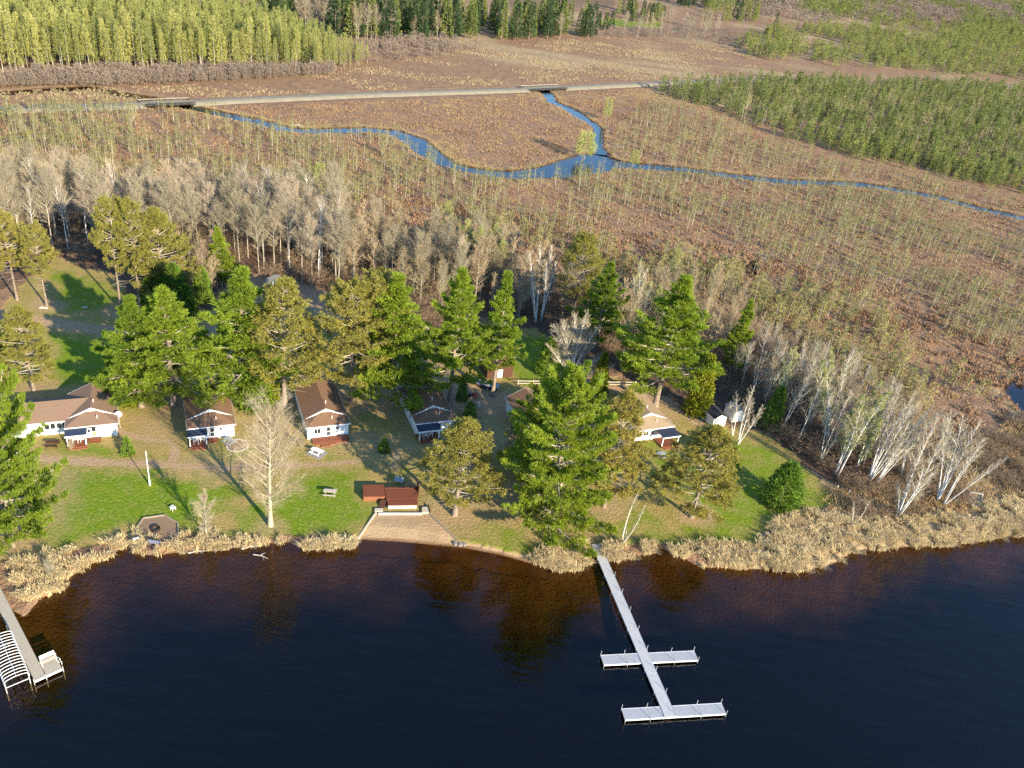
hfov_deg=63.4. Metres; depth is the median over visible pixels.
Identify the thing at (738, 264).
bog tamarack
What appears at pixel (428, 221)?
aspen tree
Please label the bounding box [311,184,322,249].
aspen tree
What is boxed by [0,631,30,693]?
lift
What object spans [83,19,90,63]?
larch tree
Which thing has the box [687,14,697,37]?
bare tree
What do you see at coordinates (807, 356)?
aspen tree
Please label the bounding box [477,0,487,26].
conifer tree
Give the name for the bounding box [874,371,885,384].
bog tamarack
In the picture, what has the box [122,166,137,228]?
aspen tree
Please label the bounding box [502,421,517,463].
bare sapling
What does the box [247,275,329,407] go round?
pine tree
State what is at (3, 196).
aspen tree
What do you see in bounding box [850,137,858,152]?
spruce tree
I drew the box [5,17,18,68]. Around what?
larch tree
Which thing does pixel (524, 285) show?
aspen tree
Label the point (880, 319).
bog tamarack
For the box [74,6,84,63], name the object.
larch tree
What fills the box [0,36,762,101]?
marsh grass
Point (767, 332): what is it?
aspen tree
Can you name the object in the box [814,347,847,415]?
birch tree
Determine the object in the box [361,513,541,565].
beach
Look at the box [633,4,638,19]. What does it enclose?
conifer tree
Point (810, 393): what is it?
aspen tree
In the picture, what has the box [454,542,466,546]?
shore stones
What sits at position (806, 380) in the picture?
birch tree
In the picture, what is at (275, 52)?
larch tree
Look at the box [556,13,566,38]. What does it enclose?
bare tree
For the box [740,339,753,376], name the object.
aspen tree
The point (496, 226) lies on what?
aspen tree
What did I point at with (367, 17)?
bare tree
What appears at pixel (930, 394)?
bog tamarack
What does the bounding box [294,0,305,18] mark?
bare tree
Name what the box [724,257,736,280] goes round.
bog tamarack
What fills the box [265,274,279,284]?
cargo trailer
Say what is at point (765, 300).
bog tamarack
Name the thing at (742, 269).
bog tamarack
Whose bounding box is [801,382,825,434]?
aspen tree
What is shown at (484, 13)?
conifer tree
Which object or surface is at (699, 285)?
aspen tree
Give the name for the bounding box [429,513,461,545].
beach edging
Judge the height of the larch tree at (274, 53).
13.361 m
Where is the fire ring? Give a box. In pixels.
[151,525,159,531]
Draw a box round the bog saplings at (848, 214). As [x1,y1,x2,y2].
[0,90,1023,350]
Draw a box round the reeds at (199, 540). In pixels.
[129,524,290,557]
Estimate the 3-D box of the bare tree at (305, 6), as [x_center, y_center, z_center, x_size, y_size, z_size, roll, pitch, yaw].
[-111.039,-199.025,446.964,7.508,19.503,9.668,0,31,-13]
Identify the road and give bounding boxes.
[0,77,763,113]
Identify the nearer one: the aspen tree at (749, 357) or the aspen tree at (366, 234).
the aspen tree at (749, 357)
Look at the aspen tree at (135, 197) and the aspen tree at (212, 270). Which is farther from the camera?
the aspen tree at (135, 197)
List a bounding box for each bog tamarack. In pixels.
[470,206,478,228]
[489,213,500,233]
[497,216,502,235]
[499,213,505,231]
[507,211,514,232]
[520,217,528,234]
[535,227,542,248]
[545,222,553,242]
[597,231,603,250]
[603,231,613,253]
[606,235,617,260]
[617,250,627,273]
[624,242,632,264]
[627,255,637,277]
[645,254,652,276]
[661,249,671,266]
[684,246,695,268]
[704,257,715,274]
[713,254,729,279]
[716,273,729,297]
[718,260,728,284]
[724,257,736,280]
[727,258,737,280]
[729,276,742,296]
[731,267,743,290]
[734,259,742,280]
[749,275,763,299]
[755,293,763,316]
[756,271,766,293]
[756,288,769,311]
[757,278,768,302]
[759,289,771,311]
[763,286,773,306]
[764,303,773,320]
[769,302,783,325]
[773,294,784,316]
[783,269,793,287]
[783,295,796,318]
[790,299,805,324]
[796,287,805,301]
[796,314,810,333]
[797,284,809,302]
[799,288,813,314]
[800,275,810,292]
[800,327,814,347]
[810,285,820,308]
[811,283,818,302]
[812,322,821,340]
[813,291,827,310]
[813,299,824,319]
[814,297,827,320]
[820,319,835,343]
[824,290,838,316]
[825,323,840,348]
[827,279,841,300]
[832,297,844,322]
[833,329,848,355]
[836,286,849,308]
[837,343,850,364]
[838,286,849,307]
[840,351,857,377]
[844,308,856,330]
[846,332,859,350]
[849,347,862,370]
[854,290,867,313]
[854,332,870,355]
[858,353,869,379]
[863,365,877,385]
[866,340,876,360]
[869,354,878,373]
[870,297,885,318]
[870,307,879,322]
[870,309,888,335]
[871,324,879,337]
[871,347,886,368]
[872,359,885,377]
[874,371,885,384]
[877,321,891,344]
[879,353,893,375]
[881,303,894,327]
[881,336,891,354]
[883,349,898,374]
[886,314,902,338]
[886,342,900,362]
[888,326,897,342]
[889,353,909,380]
[890,353,905,375]
[890,365,903,386]
[892,350,906,373]
[898,331,909,349]
[898,347,913,370]
[900,367,917,392]
[903,366,919,391]
[905,371,920,396]
[914,389,932,412]
[916,365,931,390]
[921,382,940,407]
[933,363,945,377]
[942,361,958,384]
[946,317,958,336]
[948,355,967,384]
[961,374,975,394]
[973,378,990,398]
[1005,341,1019,359]
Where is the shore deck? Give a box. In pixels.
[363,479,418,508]
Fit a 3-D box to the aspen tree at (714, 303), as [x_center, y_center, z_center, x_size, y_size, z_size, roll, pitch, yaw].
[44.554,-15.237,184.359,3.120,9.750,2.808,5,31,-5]
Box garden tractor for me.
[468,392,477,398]
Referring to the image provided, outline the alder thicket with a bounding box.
[310,30,482,66]
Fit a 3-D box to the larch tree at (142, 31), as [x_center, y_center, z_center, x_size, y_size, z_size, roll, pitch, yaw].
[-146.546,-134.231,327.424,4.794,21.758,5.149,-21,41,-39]
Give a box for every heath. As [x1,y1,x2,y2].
[0,87,1023,325]
[39,187,1023,469]
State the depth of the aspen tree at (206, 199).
185.97 m
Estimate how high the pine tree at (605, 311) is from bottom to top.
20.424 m
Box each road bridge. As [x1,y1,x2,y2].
[137,97,195,107]
[520,84,567,90]
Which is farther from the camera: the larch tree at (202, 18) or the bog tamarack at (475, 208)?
the larch tree at (202, 18)
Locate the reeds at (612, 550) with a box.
[595,535,660,563]
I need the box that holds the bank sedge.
[175,91,1022,220]
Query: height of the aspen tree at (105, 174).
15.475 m
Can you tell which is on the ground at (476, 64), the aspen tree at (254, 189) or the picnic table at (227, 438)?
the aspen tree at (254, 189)
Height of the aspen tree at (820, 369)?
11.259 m
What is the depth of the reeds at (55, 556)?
104.21 m
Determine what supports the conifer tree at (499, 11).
on the ground at (476, 64)
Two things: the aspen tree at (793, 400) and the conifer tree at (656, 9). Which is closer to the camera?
the aspen tree at (793, 400)
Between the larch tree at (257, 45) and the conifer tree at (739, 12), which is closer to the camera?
the larch tree at (257, 45)
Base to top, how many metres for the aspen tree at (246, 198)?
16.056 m
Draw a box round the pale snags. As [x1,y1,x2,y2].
[669,70,1023,173]
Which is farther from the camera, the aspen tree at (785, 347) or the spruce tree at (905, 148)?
the spruce tree at (905, 148)
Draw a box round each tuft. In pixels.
[40,559,54,575]
[294,531,326,550]
[320,533,348,551]
[339,533,361,550]
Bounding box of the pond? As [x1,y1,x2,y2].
[1005,383,1023,411]
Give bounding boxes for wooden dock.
[0,588,63,684]
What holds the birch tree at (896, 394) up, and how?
on the ground at (476, 64)
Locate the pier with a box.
[592,544,727,720]
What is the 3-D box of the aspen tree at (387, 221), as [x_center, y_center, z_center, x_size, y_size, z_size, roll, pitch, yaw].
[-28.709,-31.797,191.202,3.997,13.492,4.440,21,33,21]
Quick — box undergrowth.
[0,196,922,478]
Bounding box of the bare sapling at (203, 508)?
[190,488,217,534]
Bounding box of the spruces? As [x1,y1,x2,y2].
[734,16,1023,77]
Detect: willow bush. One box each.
[573,130,598,157]
[603,97,612,117]
[629,149,640,165]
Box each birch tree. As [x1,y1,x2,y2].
[522,242,545,322]
[540,244,557,320]
[544,310,615,378]
[628,258,653,331]
[727,391,742,435]
[737,384,766,444]
[752,349,784,389]
[769,345,799,407]
[775,349,793,380]
[783,356,818,427]
[794,341,820,388]
[797,378,823,440]
[808,359,834,429]
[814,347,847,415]
[816,374,839,448]
[818,386,854,458]
[827,353,856,429]
[834,390,893,475]
[843,399,879,460]
[853,381,882,442]
[856,394,885,469]
[864,414,880,459]
[867,393,920,480]
[873,377,903,444]
[876,405,945,481]
[895,413,944,517]
[900,403,916,474]
[931,410,981,499]
[942,437,1008,505]
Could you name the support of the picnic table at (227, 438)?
on the lawn at (106, 501)
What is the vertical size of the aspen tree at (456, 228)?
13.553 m
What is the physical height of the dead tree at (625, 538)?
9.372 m
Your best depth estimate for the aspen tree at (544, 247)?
195.16 m
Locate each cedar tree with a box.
[119,364,145,408]
[263,366,287,408]
[590,351,609,395]
[681,352,716,419]
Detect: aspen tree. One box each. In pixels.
[0,153,17,181]
[0,154,26,220]
[0,158,16,205]
[0,164,25,247]
[0,176,22,244]
[0,184,16,236]
[4,143,27,207]
[4,173,19,221]
[13,181,41,249]
[14,139,37,212]
[14,160,31,221]
[16,157,41,223]
[17,147,38,208]
[17,153,43,226]
[25,180,42,239]
[27,164,63,249]
[33,149,51,219]
[33,159,63,237]
[38,168,68,235]
[45,149,65,215]
[46,174,73,248]
[49,143,76,210]
[51,158,72,226]
[51,175,78,241]
[53,159,70,197]
[57,150,78,216]
[67,154,88,217]
[69,159,98,229]
[69,167,93,243]
[73,176,96,247]
[75,152,90,181]
[78,168,100,220]
[81,157,102,197]
[86,176,110,235]
[88,172,111,210]
[96,157,122,203]
[99,171,116,222]
[116,170,133,197]
[116,182,135,212]
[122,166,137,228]
[124,174,149,212]
[128,186,146,227]
[130,171,160,214]
[132,162,155,207]
[136,154,154,196]
[138,166,157,206]
[145,175,175,241]
[154,177,185,228]
[156,184,177,220]
[158,159,173,218]
[158,168,174,214]
[165,156,185,212]
[165,175,194,233]
[166,168,186,233]
[173,157,194,217]
[174,182,201,247]
[181,157,208,224]
[183,159,204,226]
[186,227,196,268]
[187,190,205,245]
[190,230,203,265]
[195,179,219,240]
[195,240,210,281]
[201,199,232,236]
[204,255,217,292]
[205,168,218,227]
[205,229,217,260]
[212,252,219,289]
[213,173,230,235]
[220,172,241,250]
[221,169,241,235]
[223,188,250,261]
[225,163,244,223]
[227,186,244,243]
[231,163,258,250]
[233,158,257,238]
[238,194,253,257]
[241,179,268,257]
[245,203,265,271]
[248,192,277,267]
[251,180,276,250]
[253,162,278,243]
[253,166,272,209]
[262,200,283,269]
[264,183,300,274]
[265,185,279,223]
[268,174,291,247]
[270,187,294,253]
[271,168,291,240]
[271,169,302,249]
[280,192,301,264]
[284,173,313,256]
[284,179,302,247]
[284,195,304,255]
[285,158,311,241]
[289,204,314,281]
[296,187,319,257]
[298,167,315,247]
[299,211,319,287]
[300,178,320,233]
[300,185,316,252]
[301,165,325,195]
[307,162,329,234]
[310,193,327,268]
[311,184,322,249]
[311,198,330,274]
[311,199,327,272]
[314,187,334,258]
[316,160,350,210]
[316,168,334,243]
[316,203,341,270]
[320,204,364,286]
[321,210,349,279]
[326,176,359,259]
[327,188,346,254]
[333,222,348,277]
[337,235,350,279]
[343,193,357,251]
[346,229,364,277]
[347,214,365,277]
[348,205,359,258]
[354,199,368,260]
[355,214,368,270]
[359,224,370,275]
[363,191,383,251]
[363,227,384,271]
[364,200,382,264]
[367,199,386,259]
[368,228,382,266]
[375,229,394,268]
[376,216,394,258]
[379,218,393,266]
[380,224,397,268]
[383,200,401,262]
[384,222,406,270]
[392,208,411,266]
[392,246,410,282]
[393,227,411,259]
[396,225,410,262]
[397,251,408,277]
[398,234,412,285]
[400,214,414,248]
[404,246,426,299]
[407,226,424,289]
[408,243,433,304]
[410,220,430,269]
[412,218,433,259]
[418,234,435,277]
[421,232,443,290]
[427,205,442,239]
[428,216,445,282]
[428,221,446,275]
[433,254,447,300]
[434,259,451,304]
[435,252,454,286]
[436,216,462,285]
[439,216,451,260]
[439,230,458,274]
[440,199,459,254]
[447,229,465,279]
[449,239,476,281]
[450,224,462,274]
[452,232,471,272]
[457,218,476,257]
[464,241,473,275]
[466,223,478,275]
[468,208,490,274]
[470,224,487,282]
[470,235,489,302]
[470,238,497,300]
[474,219,495,280]
[475,243,487,291]
[486,234,507,295]
[486,241,504,292]
[487,222,503,243]
[488,252,501,296]
[489,237,511,268]
[490,236,504,273]
[490,271,500,309]
[491,230,504,267]
[495,223,512,280]
[495,259,503,295]
[502,253,521,295]
[504,236,517,272]
[505,222,519,263]
[507,223,523,256]
[508,243,519,268]
[511,250,536,315]
[515,263,534,318]
[519,251,533,276]
[527,260,538,304]
[533,240,549,283]
[533,257,546,293]
[533,260,551,317]
[540,246,550,275]
[543,256,560,307]
[545,278,559,314]
[557,259,584,318]
[557,266,568,305]
[614,277,631,339]
[617,319,635,369]
[619,289,638,352]
[630,291,641,331]
[635,272,647,295]
[648,261,664,311]
[649,261,663,304]
[649,284,662,316]
[651,267,671,311]
[662,262,672,295]
[663,264,682,290]
[665,248,683,285]
[681,258,699,289]
[690,269,699,297]
[694,273,707,306]
[696,298,711,335]
[698,289,716,333]
[700,305,733,351]
[701,267,721,308]
[706,297,720,334]
[707,260,724,308]
[707,311,727,338]
[709,300,720,338]
[718,270,735,309]
[723,299,738,338]
[724,295,740,338]
[726,323,739,355]
[728,278,753,332]
[732,343,747,380]
[739,340,755,389]
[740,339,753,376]
[748,303,757,330]
[751,312,767,348]
[757,320,768,349]
[757,322,773,368]
[763,348,780,392]
[763,354,781,399]
[763,372,777,407]
[765,323,781,363]
[766,335,784,381]
[770,328,789,373]
[771,317,787,348]
[773,340,789,382]
[785,389,799,422]
[786,355,806,397]
[787,328,801,355]
[788,337,797,363]
[791,369,804,404]
[792,368,815,420]
[796,344,814,384]
[798,329,814,358]
[799,335,821,372]
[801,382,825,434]
[803,338,825,390]
[804,372,823,419]
[812,355,829,399]
[813,345,829,374]
[813,389,826,428]
[817,341,832,376]
[819,374,837,414]
[826,367,841,388]
[828,354,842,379]
[832,374,856,421]
[833,394,860,435]
[836,378,860,434]
[841,360,863,410]
[842,343,859,370]
[845,385,862,428]
[850,351,863,378]
[856,361,873,390]
[858,367,878,419]
[858,385,872,417]
[868,394,894,451]
[876,414,896,457]
[878,373,893,396]
[885,398,908,448]
[890,381,903,404]
[891,412,909,455]
[897,391,931,445]
[900,381,924,410]
[906,409,933,457]
[911,391,924,420]
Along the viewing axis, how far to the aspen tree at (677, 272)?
186.66 m
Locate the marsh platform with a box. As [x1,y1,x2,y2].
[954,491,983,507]
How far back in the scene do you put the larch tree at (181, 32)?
341.22 m
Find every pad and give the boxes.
[134,514,178,542]
[306,449,326,459]
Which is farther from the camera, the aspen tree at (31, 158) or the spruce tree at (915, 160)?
the spruce tree at (915, 160)
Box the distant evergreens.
[703,0,1023,28]
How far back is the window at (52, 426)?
127.13 m
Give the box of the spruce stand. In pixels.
[658,68,1023,172]
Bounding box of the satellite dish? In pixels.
[114,411,121,423]
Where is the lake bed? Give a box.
[11,534,1013,615]
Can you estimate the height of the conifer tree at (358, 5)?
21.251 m
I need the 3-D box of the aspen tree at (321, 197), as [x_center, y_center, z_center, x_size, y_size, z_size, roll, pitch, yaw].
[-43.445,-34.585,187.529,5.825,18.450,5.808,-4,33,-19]
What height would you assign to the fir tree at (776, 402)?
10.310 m
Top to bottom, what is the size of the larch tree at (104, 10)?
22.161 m
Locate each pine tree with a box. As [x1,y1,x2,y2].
[0,209,30,300]
[0,224,14,271]
[0,304,55,391]
[0,332,9,361]
[0,360,68,556]
[16,218,58,306]
[84,294,190,408]
[87,194,135,304]
[106,283,237,406]
[111,194,150,310]
[123,205,201,296]
[167,264,300,407]
[203,226,238,286]
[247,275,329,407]
[312,274,393,402]
[339,266,417,397]
[344,271,450,411]
[414,266,507,403]
[417,416,508,516]
[474,269,528,396]
[496,373,589,464]
[500,359,623,558]
[555,229,606,316]
[564,261,631,351]
[580,388,656,511]
[612,273,726,407]
[648,422,745,523]
[718,299,755,372]
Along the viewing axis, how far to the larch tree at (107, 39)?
320.78 m
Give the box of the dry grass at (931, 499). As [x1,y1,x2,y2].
[823,415,1023,522]
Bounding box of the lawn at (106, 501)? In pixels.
[0,257,838,561]
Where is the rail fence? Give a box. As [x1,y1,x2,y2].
[517,380,636,386]
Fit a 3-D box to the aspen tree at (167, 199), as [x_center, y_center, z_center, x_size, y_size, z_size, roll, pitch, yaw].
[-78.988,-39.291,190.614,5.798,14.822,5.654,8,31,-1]
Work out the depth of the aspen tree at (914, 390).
153.87 m
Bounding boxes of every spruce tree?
[770,116,778,131]
[785,118,793,136]
[803,123,811,140]
[818,126,824,141]
[824,128,832,145]
[832,124,839,142]
[836,127,844,143]
[848,133,857,151]
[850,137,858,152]
[856,135,865,152]
[857,142,865,158]
[859,135,869,154]
[864,142,874,158]
[868,133,876,149]
[872,137,883,156]
[873,134,885,153]
[878,139,887,158]
[878,146,891,164]
[892,141,901,159]
[893,148,899,162]
[900,144,909,158]
[900,151,911,167]
[904,143,914,160]
[909,152,917,169]
[915,149,922,165]
[922,151,930,165]
[926,148,936,166]
[927,152,938,169]
[939,152,951,171]
[941,158,951,175]
[945,153,955,170]
[950,157,957,171]
[954,158,964,175]
[964,162,975,178]
[964,162,975,180]
[969,158,980,175]
[970,158,978,177]
[977,164,988,182]
[983,170,991,184]
[990,176,998,189]
[993,168,1002,183]
[997,169,1007,185]
[1000,165,1010,183]
[1006,168,1017,185]
[1011,174,1020,188]
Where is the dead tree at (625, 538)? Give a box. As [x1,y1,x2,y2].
[621,491,644,542]
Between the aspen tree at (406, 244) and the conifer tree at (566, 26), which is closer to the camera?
the aspen tree at (406, 244)
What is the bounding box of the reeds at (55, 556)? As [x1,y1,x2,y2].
[0,532,131,604]
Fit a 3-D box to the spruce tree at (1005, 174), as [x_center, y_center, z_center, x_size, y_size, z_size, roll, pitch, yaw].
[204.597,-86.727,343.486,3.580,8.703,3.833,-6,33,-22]
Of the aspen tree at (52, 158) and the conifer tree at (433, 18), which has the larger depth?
the conifer tree at (433, 18)
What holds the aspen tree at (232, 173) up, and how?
on the ground at (476, 64)
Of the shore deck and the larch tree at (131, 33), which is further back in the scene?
the larch tree at (131, 33)
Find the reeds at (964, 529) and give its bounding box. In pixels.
[663,488,1023,575]
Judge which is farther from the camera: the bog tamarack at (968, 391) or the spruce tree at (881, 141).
the spruce tree at (881, 141)
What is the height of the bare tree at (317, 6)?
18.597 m
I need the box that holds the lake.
[0,535,1023,767]
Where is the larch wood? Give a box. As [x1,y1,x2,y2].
[0,0,368,69]
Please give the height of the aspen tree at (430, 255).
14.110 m
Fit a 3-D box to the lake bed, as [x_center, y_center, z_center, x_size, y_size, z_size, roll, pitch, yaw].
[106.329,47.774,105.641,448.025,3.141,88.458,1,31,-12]
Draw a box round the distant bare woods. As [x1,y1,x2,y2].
[725,0,1023,26]
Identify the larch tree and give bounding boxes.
[0,0,12,56]
[0,5,9,65]
[0,17,13,67]
[0,34,5,71]
[3,10,21,69]
[3,12,17,64]
[4,2,16,62]
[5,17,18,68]
[11,11,24,66]
[14,0,28,55]
[14,29,22,59]
[15,31,25,66]
[17,22,31,67]
[20,6,34,63]
[22,11,39,62]
[24,15,39,67]
[24,23,38,63]
[29,15,42,59]
[31,8,49,68]
[31,24,43,67]
[40,11,57,67]
[40,30,49,67]
[42,13,52,61]
[42,29,52,62]
[47,27,55,62]
[48,6,57,56]
[50,5,64,61]
[50,9,61,66]
[52,19,67,67]
[53,5,63,58]
[59,14,74,66]
[61,32,71,64]
[64,7,75,63]
[64,9,75,66]
[67,11,78,62]
[72,17,83,60]
[72,21,84,63]
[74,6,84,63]
[74,37,83,64]
[76,14,90,63]
[80,24,94,62]
[81,8,94,39]
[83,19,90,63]
[87,24,98,63]
[90,14,100,61]
[94,24,101,63]
[95,4,104,62]
[97,19,110,65]
[99,20,108,62]
[101,4,111,60]
[101,25,111,59]
[103,28,114,62]
[106,11,119,62]
[111,32,119,64]
[113,20,123,62]
[113,24,123,62]
[114,34,123,65]
[119,26,129,63]
[120,6,130,62]
[121,13,130,52]
[124,21,133,63]
[126,11,140,67]
[134,15,148,67]
[135,25,144,62]
[138,34,146,62]
[141,19,152,66]
[143,9,153,66]
[145,13,156,62]
[145,21,155,62]
[148,35,157,60]
[155,9,168,60]
[157,24,164,62]
[158,26,168,65]
[159,31,166,64]
[163,14,174,62]
[165,30,172,55]
[168,9,181,59]
[172,32,178,62]
[175,14,184,64]
[176,24,185,67]
[178,15,186,62]
[183,16,191,55]
[183,31,189,63]
[186,17,195,62]
[187,28,197,63]
[189,11,198,56]
[193,16,204,65]
[194,17,205,66]
[198,13,209,64]
[198,28,205,61]
[199,10,207,54]
[201,27,207,62]
[204,22,211,61]
[207,15,220,64]
[208,33,217,61]
[217,24,227,62]
[222,39,229,61]
[224,18,234,63]
[231,30,241,66]
[234,29,242,55]
[239,16,249,65]
[240,28,245,67]
[241,34,248,63]
[244,17,256,60]
[246,26,253,63]
[254,27,262,63]
[260,14,271,56]
[262,17,274,58]
[263,32,271,65]
[272,39,278,61]
[273,38,277,72]
[280,22,289,60]
[283,37,289,64]
[283,41,288,63]
[290,40,296,61]
[294,25,301,62]
[313,43,317,60]
[317,42,322,63]
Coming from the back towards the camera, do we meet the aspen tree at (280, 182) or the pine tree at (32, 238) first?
the aspen tree at (280, 182)
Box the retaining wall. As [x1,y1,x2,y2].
[375,504,430,514]
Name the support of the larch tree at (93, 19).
on the ground at (476, 64)
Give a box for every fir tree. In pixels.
[119,435,135,457]
[137,267,171,312]
[154,261,200,316]
[175,283,199,317]
[191,266,214,305]
[233,361,276,415]
[376,436,391,453]
[455,380,468,402]
[461,401,476,419]
[533,335,559,376]
[722,443,740,471]
[756,384,786,432]
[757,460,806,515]
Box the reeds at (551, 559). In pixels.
[525,537,596,573]
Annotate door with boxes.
[90,428,97,436]
[209,428,215,436]
[326,427,330,435]
[497,370,502,377]
[649,430,654,438]
[736,413,741,421]
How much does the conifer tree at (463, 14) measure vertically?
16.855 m
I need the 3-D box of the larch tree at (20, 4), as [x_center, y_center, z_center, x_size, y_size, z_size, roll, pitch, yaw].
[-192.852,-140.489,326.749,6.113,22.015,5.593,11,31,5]
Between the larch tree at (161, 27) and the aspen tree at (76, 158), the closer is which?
the aspen tree at (76, 158)
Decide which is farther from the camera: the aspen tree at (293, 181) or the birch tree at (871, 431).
the aspen tree at (293, 181)
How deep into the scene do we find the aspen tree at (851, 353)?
167.92 m
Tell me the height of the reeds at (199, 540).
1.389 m
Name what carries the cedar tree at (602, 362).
on the lawn at (106, 501)
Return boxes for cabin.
[11,383,117,450]
[183,384,235,450]
[294,375,350,447]
[397,379,455,444]
[505,388,533,423]
[610,392,680,449]
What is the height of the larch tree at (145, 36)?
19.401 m
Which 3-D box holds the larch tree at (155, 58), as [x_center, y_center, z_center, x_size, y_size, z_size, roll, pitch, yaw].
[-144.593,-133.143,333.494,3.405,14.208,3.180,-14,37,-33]
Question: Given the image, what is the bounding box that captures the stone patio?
[225,439,248,451]
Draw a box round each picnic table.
[44,440,61,448]
[222,436,236,446]
[309,447,323,455]
[323,488,336,496]
[655,451,665,457]
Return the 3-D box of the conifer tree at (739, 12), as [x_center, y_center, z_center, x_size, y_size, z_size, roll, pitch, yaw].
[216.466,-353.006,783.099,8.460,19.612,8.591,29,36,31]
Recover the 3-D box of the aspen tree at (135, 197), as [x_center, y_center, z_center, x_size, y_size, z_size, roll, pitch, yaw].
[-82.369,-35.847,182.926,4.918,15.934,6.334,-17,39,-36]
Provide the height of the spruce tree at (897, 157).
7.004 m
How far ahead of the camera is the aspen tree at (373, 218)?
188.98 m
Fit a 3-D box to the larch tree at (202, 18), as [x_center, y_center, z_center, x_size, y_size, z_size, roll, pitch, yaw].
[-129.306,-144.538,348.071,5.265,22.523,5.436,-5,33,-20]
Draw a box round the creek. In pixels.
[0,86,1023,219]
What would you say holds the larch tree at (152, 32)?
on the ground at (476, 64)
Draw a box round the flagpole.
[145,451,150,485]
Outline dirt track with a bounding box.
[0,275,703,472]
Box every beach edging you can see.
[358,512,376,538]
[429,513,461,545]
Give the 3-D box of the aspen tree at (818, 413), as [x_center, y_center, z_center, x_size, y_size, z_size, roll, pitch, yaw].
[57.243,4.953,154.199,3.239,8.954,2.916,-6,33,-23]
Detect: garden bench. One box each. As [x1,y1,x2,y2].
[148,539,160,544]
[393,476,403,482]
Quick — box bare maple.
[213,386,310,527]
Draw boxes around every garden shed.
[704,404,726,425]
[724,401,746,421]
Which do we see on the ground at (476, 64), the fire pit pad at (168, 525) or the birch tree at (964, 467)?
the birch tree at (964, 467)
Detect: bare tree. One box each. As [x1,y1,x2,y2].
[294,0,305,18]
[300,0,312,19]
[302,4,314,20]
[311,0,322,15]
[315,1,324,27]
[319,2,329,19]
[350,2,362,35]
[352,2,364,37]
[361,1,371,37]
[362,5,372,39]
[369,3,381,38]
[386,9,398,25]
[410,15,417,37]
[434,10,442,31]
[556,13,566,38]
[623,11,629,32]
[637,15,644,37]
[647,13,657,30]
[659,11,665,27]
[669,7,676,23]
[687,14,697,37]
[700,8,706,30]
[700,11,710,32]
[704,18,709,37]
[709,11,713,25]
[715,15,723,28]
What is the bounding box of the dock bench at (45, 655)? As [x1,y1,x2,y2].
[39,650,56,666]
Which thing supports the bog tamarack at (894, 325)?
on the ground at (476, 64)
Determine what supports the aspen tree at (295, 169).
on the ground at (476, 64)
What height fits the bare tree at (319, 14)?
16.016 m
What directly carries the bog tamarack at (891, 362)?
on the ground at (476, 64)
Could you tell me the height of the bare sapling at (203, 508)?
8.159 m
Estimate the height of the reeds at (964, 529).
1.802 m
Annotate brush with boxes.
[0,59,336,87]
[590,24,747,47]
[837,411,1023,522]
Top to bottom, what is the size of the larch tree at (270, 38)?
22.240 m
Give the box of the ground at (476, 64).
[0,0,1023,615]
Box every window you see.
[49,423,55,429]
[56,423,61,428]
[314,428,320,433]
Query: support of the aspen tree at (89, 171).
on the ground at (476, 64)
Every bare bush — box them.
[67,438,75,448]
[298,437,305,448]
[387,450,401,471]
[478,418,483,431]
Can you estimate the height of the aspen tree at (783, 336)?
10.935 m
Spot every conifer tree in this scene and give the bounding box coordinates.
[271,0,280,13]
[276,0,285,21]
[288,0,304,28]
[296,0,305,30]
[312,0,323,16]
[323,0,338,30]
[327,0,336,26]
[328,0,343,37]
[338,0,344,24]
[338,0,347,29]
[341,0,354,33]
[343,0,359,38]
[350,0,365,37]
[362,0,372,32]
[364,0,378,38]
[372,0,384,33]
[377,7,389,38]
[378,0,392,33]
[382,0,399,36]
[389,0,401,34]
[389,6,401,36]
[396,3,402,30]
[397,0,409,34]
[401,0,412,33]
[408,2,422,37]
[414,0,429,37]
[416,1,427,37]
[426,0,439,34]
[427,6,436,36]
[436,0,444,27]
[439,0,450,32]
[439,0,453,38]
[439,3,449,31]
[444,0,461,37]
[448,3,463,35]
[458,6,464,32]
[459,0,464,16]
[461,6,469,33]
[464,0,473,28]
[465,0,478,25]
[466,5,475,32]
[467,2,478,38]
[471,1,480,31]
[477,0,484,26]
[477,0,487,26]
[479,0,488,23]
[487,3,495,30]
[488,0,496,22]
[491,2,500,32]
[494,0,504,33]
[494,0,508,37]
[497,1,509,39]
[508,1,522,38]
[509,0,518,28]
[510,5,522,35]
[521,0,536,39]
[522,0,527,23]
[522,0,531,35]
[529,11,537,37]
[535,1,542,26]
[537,0,545,31]
[537,0,549,31]
[541,0,552,35]
[542,7,553,38]
[543,7,554,35]
[549,1,558,33]
[551,9,561,36]
[557,3,567,32]
[558,0,566,26]
[558,1,568,35]
[567,0,574,28]
[574,8,583,34]
[579,11,586,35]
[580,0,589,27]
[580,4,592,33]
[583,5,594,37]
[587,1,599,35]
[596,11,601,28]
[602,12,608,29]
[608,10,614,25]
[615,0,621,13]
[621,0,624,14]
[625,0,631,10]
[626,0,632,13]
[629,8,633,21]
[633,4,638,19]
[639,0,646,16]
[649,2,654,20]
[655,2,659,20]
[722,3,729,20]
[726,0,734,19]
[731,0,739,17]
[735,0,744,20]
[738,7,744,21]
[744,0,752,19]
[751,5,757,20]
[754,4,760,21]
[774,11,779,24]
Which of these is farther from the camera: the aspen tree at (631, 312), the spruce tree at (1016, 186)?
the spruce tree at (1016, 186)

